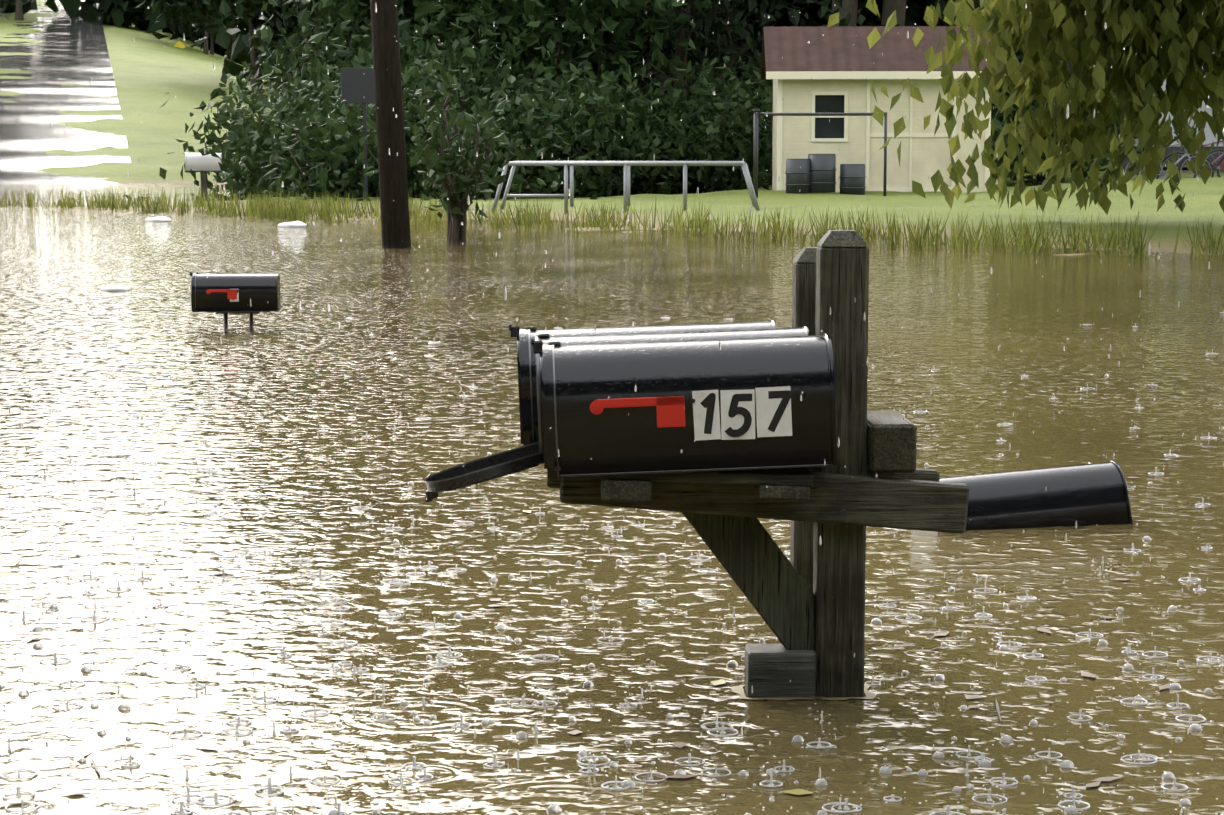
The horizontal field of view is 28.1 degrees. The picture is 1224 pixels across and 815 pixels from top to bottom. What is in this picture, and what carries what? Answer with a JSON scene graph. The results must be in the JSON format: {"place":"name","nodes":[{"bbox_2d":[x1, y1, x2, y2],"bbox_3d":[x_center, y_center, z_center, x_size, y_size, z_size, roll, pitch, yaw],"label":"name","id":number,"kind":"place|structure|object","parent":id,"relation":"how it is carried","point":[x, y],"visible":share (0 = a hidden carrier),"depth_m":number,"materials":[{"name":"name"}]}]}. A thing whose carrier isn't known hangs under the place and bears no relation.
{"place":"outdoors","nodes":[
{"label":"outdoors","id":0,"kind":"place"},
{"bbox_2d":[0,0,130,183],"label":"road","id":1,"kind":"structure","parent":0,"point":[29,135],"depth_m":89.89,"materials":[{"name":"grey asphalt"}]},
{"bbox_2d":[0,184,1223,814],"bbox_3d":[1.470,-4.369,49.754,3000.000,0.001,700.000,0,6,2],"label":"flood water","id":2,"kind":"structure","parent":0,"point":[1014,306],"depth_m":6.23,"materials":[{"name":"brown liquid"}]},
{"bbox_2d":[101,284,129,290],"bbox_3d":[-3.450,-0.821,16.999,0.200,0.068,0.155,0,6,2],"label":"floating bag","id":3,"kind":"object","parent":2,"relation":"on","point":[120,287],"visible":0.71,"depth_m":16.95,"materials":[{"name":"white plastic"}]},
{"bbox_2d":[145,216,171,221],"bbox_3d":[-5.867,-2.418,31.633,0.343,0.115,0.267,0,6,2],"label":"floating bag","id":4,"kind":"object","parent":2,"relation":"on","point":[160,219],"visible":0.65,"depth_m":31.55,"materials":[{"name":"white plastic"}]},
{"bbox_2d":[278,221,306,226],"bbox_3d":[-3.876,-2.200,29.643,0.349,0.120,0.269,0,6,2],"label":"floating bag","id":5,"kind":"object","parent":2,"relation":"on","point":[295,224],"visible":0.54,"depth_m":29.56,"materials":[{"name":"white plastic"}]},
{"bbox_2d":[0,309,1223,814],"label":"rain splashes","id":6,"kind":"object","parent":2,"relation":"on","point":[630,783],"visible":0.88,"depth_m":4.47,"materials":[{"name":"white liquid"}]},
{"bbox_2d":[0,317,1223,803],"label":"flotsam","id":7,"kind":"object","parent":2,"relation":"on","point":[742,693],"visible":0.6,"depth_m":4.55,"materials":[{"name":"brown plant"}]},
{"bbox_2d":[0,0,1223,255],"bbox_3d":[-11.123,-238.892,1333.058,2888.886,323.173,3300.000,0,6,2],"label":"terrain","id":8,"kind":"structure","parent":0,"point":[146,68],"depth_m":39.91,"materials":[{"name":"green plant"}]},
{"bbox_2d":[0,0,26,20],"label":"roadside tree","id":9,"kind":"object","parent":8,"relation":"on","point":[23,1],"visible":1,"depth_m":120.08,"materials":[{"name":"green plant"}]},
{"bbox_2d":[15,0,23,20],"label":"roadside tree","id":10,"kind":"object","parent":8,"relation":"on","point":[19,13],"visible":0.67,"depth_m":169.28,"materials":[{"name":"brown plant"}]},
{"bbox_2d":[0,0,275,66],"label":"hill treeline","id":11,"kind":"object","parent":8,"relation":"on","point":[112,12],"depth_m":173.89,"materials":[{"name":"green plant"}]},
{"bbox_2d":[174,40,185,47],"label":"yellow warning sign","id":12,"kind":"object","parent":8,"relation":"on","point":[179,44],"visible":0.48,"depth_m":149.39,"materials":[{"name":"yellow metal"}]},
{"bbox_2d":[123,0,240,54],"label":"hill tree","id":13,"kind":"object","parent":8,"relation":"on","point":[174,18],"visible":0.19,"depth_m":159.34,"materials":[{"name":"green plant"}]},
{"bbox_2d":[136,0,238,54],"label":"tree","id":14,"kind":"object","parent":8,"relation":"on","point":[157,5],"visible":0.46,"depth_m":150.91,"materials":[{"name":"green plant"}]},
{"bbox_2d":[186,170,221,198],"bbox_3d":[-7.090,-3.031,42.636,0.600,2.190,0.160,0,6,2],"label":"mailbox post","id":15,"kind":"object","parent":8,"relation":"on","point":[203,174],"visible":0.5,"depth_m":42.49,"materials":[{"name":"wood"}]},
{"bbox_2d":[185,152,221,170],"bbox_3d":[-7.103,-4.278,42.531,0.630,0.318,0.214,0,6,-4],"label":"mailbox","id":16,"kind":"object","parent":15,"relation":"on","point":[196,161],"visible":0.9,"depth_m":42.44,"materials":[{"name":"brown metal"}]},
{"bbox_2d":[192,20,240,61],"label":"tree","id":17,"kind":"object","parent":8,"relation":"on","point":[203,32],"depth_m":176.18,"materials":[{"name":"green plant"}]},
{"bbox_2d":[215,312,259,328],"bbox_3d":[-2.065,-0.187,13.569,0.240,0.701,0.120,0,6,-2],"label":"mailbox stand","id":18,"kind":"object","parent":8,"relation":"on","point":[226,320],"visible":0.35,"depth_m":13.53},
{"bbox_2d":[189,272,280,311],"bbox_3d":[-2.087,-0.642,13.534,0.490,0.218,0.179,0,6,-2],"label":"mailbox","id":19,"kind":"object","parent":18,"relation":"on","point":[223,292],"visible":1,"depth_m":13.46,"materials":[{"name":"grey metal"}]},
{"bbox_2d":[184,0,315,87],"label":"tree","id":20,"kind":"object","parent":8,"relation":"on","point":[249,26],"visible":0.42,"depth_m":106.81,"materials":[{"name":"green plant"}]},
{"bbox_2d":[189,81,343,196],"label":"shrub","id":21,"kind":"object","parent":8,"relation":"on","point":[237,113],"visible":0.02,"depth_m":46.57,"materials":[{"name":"green plant"}]},
{"bbox_2d":[125,80,457,200],"bbox_3d":[-5.544,-4.126,43.615,6.042,3.693,5.922,0,6,2],"label":"shrub","id":22,"kind":"object","parent":8,"relation":"on","point":[223,117],"visible":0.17,"depth_m":43.00,"materials":[{"name":"green plant"}]},
{"bbox_2d":[258,0,352,60],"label":"tree","id":23,"kind":"object","parent":8,"relation":"on","point":[296,14],"depth_m":105.53,"materials":[{"name":"green plant"}]},
{"bbox_2d":[210,2,466,131],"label":"shrub","id":24,"kind":"object","parent":8,"relation":"on","point":[283,75],"visible":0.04,"depth_m":48.81,"materials":[{"name":"green plant"}]},
{"bbox_2d":[341,68,374,198],"bbox_3d":[-4.026,-4.303,39.887,0.744,2.439,0.085,0,6,2],"label":"road sign back","id":25,"kind":"object","parent":8,"relation":"on","point":[357,84],"visible":0.81,"depth_m":39.78,"materials":[{"name":"grey metal"}]},
{"bbox_2d":[220,0,501,111],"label":"tree","id":26,"kind":"object","parent":8,"relation":"on","point":[285,14],"visible":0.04,"depth_m":56.95,"materials":[{"name":"green plant"}]},
{"bbox_2d":[204,24,560,200],"bbox_3d":[-3.801,-4.271,41.967,6.210,4.520,7.336,-1,6,-8],"label":"shrub","id":27,"kind":"object","parent":8,"relation":"on","point":[349,139],"visible":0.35,"depth_m":40.78,"materials":[{"name":"green plant"}]},
{"bbox_2d":[370,0,410,247],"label":"utility pole","id":28,"kind":"object","parent":8,"relation":"on","point":[395,217],"depth_m":23.78,"materials":[{"name":"brown wood"}]},
{"bbox_2d":[240,16,569,197],"bbox_3d":[-3.444,-5.093,44.523,6.187,5.197,7.204,-2,6,-17],"label":"shrub","id":29,"kind":"object","parent":8,"relation":"on","point":[467,50],"visible":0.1,"depth_m":44.44,"materials":[{"name":"green plant"}]},
{"bbox_2d":[258,17,556,138],"bbox_3d":[-3.777,-5.168,46.564,5.380,4.585,7.542,-2,7,-18],"label":"shrub","id":30,"kind":"object","parent":8,"relation":"on","point":[477,75],"visible":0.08,"depth_m":45.49,"materials":[{"name":"green plant"}]},
{"bbox_2d":[245,0,597,14],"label":"tree","id":31,"kind":"object","parent":8,"relation":"on","point":[280,5],"depth_m":69.19,"materials":[{"name":"green plant"}]},
{"bbox_2d":[250,0,638,105],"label":"tree","id":32,"kind":"object","parent":8,"relation":"on","point":[410,17],"visible":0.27,"depth_m":47.10,"materials":[{"name":"green plant"}]},
{"bbox_2d":[267,59,635,199],"bbox_3d":[-2.724,-4.153,43.151,6.330,3.846,6.072,0,6,2],"label":"shrub","id":33,"kind":"object","parent":8,"relation":"on","point":[526,173],"visible":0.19,"depth_m":42.11,"materials":[{"name":"green plant"}]},
{"bbox_2d":[404,73,518,243],"bbox_3d":[-1.620,-2.373,24.804,1.214,2.029,1.248,-2,6,-15],"label":"sapling in water","id":34,"kind":"object","parent":8,"relation":"on","point":[444,165],"visible":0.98,"depth_m":24.77,"materials":[{"name":"green plant"}]},
{"bbox_2d":[308,0,746,112],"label":"tree","id":35,"kind":"object","parent":8,"relation":"on","point":[654,9],"visible":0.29,"depth_m":48.34,"materials":[{"name":"green plant"}]},
{"bbox_2d":[357,14,737,197],"bbox_3d":[-1.481,-4.928,44.638,6.572,4.556,5.358,-4,8,-36],"label":"shrub","id":36,"kind":"object","parent":8,"relation":"on","point":[601,144],"visible":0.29,"depth_m":44.14,"materials":[{"name":"green plant"}]},
{"bbox_2d":[564,0,597,41],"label":"tree","id":37,"kind":"object","parent":8,"relation":"on","point":[581,23],"depth_m":98.16,"materials":[{"name":"green plant"}]},
{"bbox_2d":[0,184,1223,259],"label":"grass tufts","id":38,"kind":"object","parent":8,"relation":"on","point":[268,208],"visible":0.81,"depth_m":27.50,"materials":[{"name":"green plant"}]},
{"bbox_2d":[546,11,689,105],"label":"tree","id":39,"kind":"object","parent":8,"relation":"on","point":[555,42],"visible":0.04,"depth_m":65.20,"materials":[{"name":"green plant"}]},
{"bbox_2d":[493,161,759,212],"bbox_3d":[0.213,-3.083,34.638,3.784,0.796,1.656,0,6,2],"label":"metal railing","id":40,"kind":"object","parent":8,"relation":"on","point":[628,164],"visible":0.75,"depth_m":33.83,"materials":[{"name":"grey metal"}]},
{"bbox_2d":[206,0,1059,136],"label":"treeline","id":41,"kind":"object","parent":8,"relation":"on","point":[915,11],"visible":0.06,"depth_m":109.10,"materials":[{"name":"green plant"}]},
{"bbox_2d":[529,38,772,195],"bbox_3d":[0.591,-5.069,46.379,5.863,3.835,5.794,-1,6,-13],"label":"shrub","id":42,"kind":"object","parent":8,"relation":"on","point":[712,148],"visible":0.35,"depth_m":45.50,"materials":[{"name":"green plant"}]},
{"bbox_2d":[642,1,665,108],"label":"tree","id":43,"kind":"object","parent":8,"relation":"on","point":[651,73],"visible":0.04,"depth_m":90.72,"materials":[{"name":"green plant"}]},
{"bbox_2d":[556,36,772,194],"bbox_3d":[1.446,-5.306,47.466,6.409,3.722,5.863,-1,6,-13],"label":"shrub","id":44,"kind":"object","parent":8,"relation":"on","point":[744,91],"visible":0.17,"depth_m":46.25,"materials":[{"name":"green plant"}]},
{"bbox_2d":[621,12,807,180],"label":"shrub","id":45,"kind":"object","parent":8,"relation":"on","point":[696,63],"visible":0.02,"depth_m":54.80,"materials":[{"name":"green plant"}]},
{"bbox_2d":[699,6,732,94],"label":"tree","id":46,"kind":"object","parent":8,"relation":"on","point":[720,11],"visible":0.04,"depth_m":72.78,"materials":[{"name":"green plant"}]},
{"bbox_2d":[551,0,900,182],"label":"tree","id":47,"kind":"object","parent":8,"relation":"on","point":[717,28],"visible":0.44,"depth_m":51.15,"materials":[{"name":"green plant"}]},
{"bbox_2d":[547,230,969,697],"bbox_3d":[0.216,0.465,4.712,0.776,1.617,0.721,-2,7,-21],"label":"mailbox stand","id":48,"kind":"object","parent":8,"relation":"on","point":[807,601],"visible":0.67,"depth_m":4.50,"materials":[{"name":"brown wood"}]},
{"bbox_2d":[425,326,809,501],"bbox_3d":[0.007,0.011,4.588,0.728,0.307,0.179,-2,6,-1],"label":"mailbox","id":49,"kind":"object","parent":48,"relation":"attached to","point":[501,464],"visible":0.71,"depth_m":4.54,"materials":[{"name":"black paint"}]},
{"bbox_2d":[509,319,776,445],"bbox_3d":[0.062,-0.052,4.773,0.517,0.240,0.179,-2,6,-1],"label":"mailbox","id":50,"kind":"object","parent":48,"relation":"attached to","point":[527,386],"visible":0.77,"depth_m":4.72,"materials":[{"name":"black paint"}]},
{"bbox_2d":[531,333,836,477],"bbox_3d":[0.126,-0.013,4.394,0.533,0.240,0.184,-2,6,-1],"label":"mailbox","id":51,"kind":"object","parent":48,"relation":"on","point":[716,392],"visible":1,"depth_m":4.32,"materials":[{"name":"black paint"}]},
{"bbox_2d":[939,461,1132,530],"bbox_3d":[1.028,0.359,6.618,0.753,0.379,0.179,-5,-9,-15],"label":"mailbox","id":52,"kind":"object","parent":48,"relation":"attached to","point":[1089,494],"visible":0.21,"depth_m":6.60,"materials":[{"name":"black paint"}]},
{"bbox_2d":[753,109,886,197],"bbox_3d":[3.319,-4.010,39.164,2.147,1.505,0.120,0,6,2],"label":"pipe frame","id":53,"kind":"object","parent":8,"relation":"on","point":[755,166],"visible":0.75,"depth_m":39.10,"materials":[{"name":"grey metal"}]},
{"bbox_2d":[785,154,865,194],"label":"barrels","id":54,"kind":"object","parent":8,"relation":"on","point":[815,173],"visible":0.98,"depth_m":40.50,"materials":[{"name":"grey metal"}]},
{"bbox_2d":[831,0,857,25],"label":"tree","id":55,"kind":"object","parent":8,"relation":"on","point":[850,6],"visible":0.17,"depth_m":61.09,"materials":[{"name":"brown plant"}]},
{"bbox_2d":[760,26,1000,192],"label":"garden shed","id":56,"kind":"structure","parent":8,"relation":"on","point":[836,65],"depth_m":41.60,"materials":[{"name":"beige wood"}]},
{"bbox_2d":[881,0,905,25],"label":"tree","id":57,"kind":"object","parent":8,"relation":"on","point":[890,7],"visible":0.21,"depth_m":92.94,"materials":[{"name":"brown plant"}]},
{"bbox_2d":[952,0,980,25],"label":"tree","id":58,"kind":"object","parent":8,"relation":"on","point":[976,3],"visible":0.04,"depth_m":68.42,"materials":[{"name":"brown plant"}]},
{"bbox_2d":[967,0,1118,117],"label":"drooping lawn tree","id":59,"kind":"object","parent":8,"relation":"on","point":[971,3],"visible":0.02,"depth_m":29.14,"materials":[{"name":"green plant"}]},
{"bbox_2d":[990,40,1197,184],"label":"shrub","id":60,"kind":"object","parent":8,"relation":"on","point":[999,120],"visible":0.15,"depth_m":48.79,"materials":[{"name":"green plant"}]},
{"bbox_2d":[1117,52,1223,166],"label":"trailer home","id":61,"kind":"object","parent":8,"relation":"on","point":[1209,137],"visible":0.08,"depth_m":53.27,"materials":[{"name":"grey"}]},
{"bbox_2d":[1160,140,1223,177],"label":"bicycle","id":62,"kind":"object","parent":8,"relation":"on","point":[1168,156],"visible":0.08,"depth_m":45.73,"materials":[{"name":"black metal"}]},
{"bbox_2d":[1200,128,1223,176],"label":"red bicycle","id":63,"kind":"object","parent":8,"relation":"on","point":[1217,151],"visible":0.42,"depth_m":45.35,"materials":[{"name":"black metal"}]},
{"bbox_2d":[2,0,1221,814],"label":"rain drops","id":64,"kind":"object","parent":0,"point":[594,330],"visible":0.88,"depth_m":2.99,"materials":[{"name":"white liquid"}]},
{"bbox_2d":[827,0,1223,214],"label":"drooping tree limbs","id":65,"kind":"object","parent":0,"point":[1190,41],"visible":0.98,"depth_m":26.63,"materials":[{"name":"green plant"}]},
{"bbox_2d":[1123,136,1213,178],"bbox_3d":[10.363,-4.578,45.438,1.704,1.139,0.609,-2,7,-20],"label":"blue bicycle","id":66,"kind":"object","parent":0,"point":[1161,174],"visible":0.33,"depth_m":45.50,"materials":[{"name":"black metal"}]}
]}

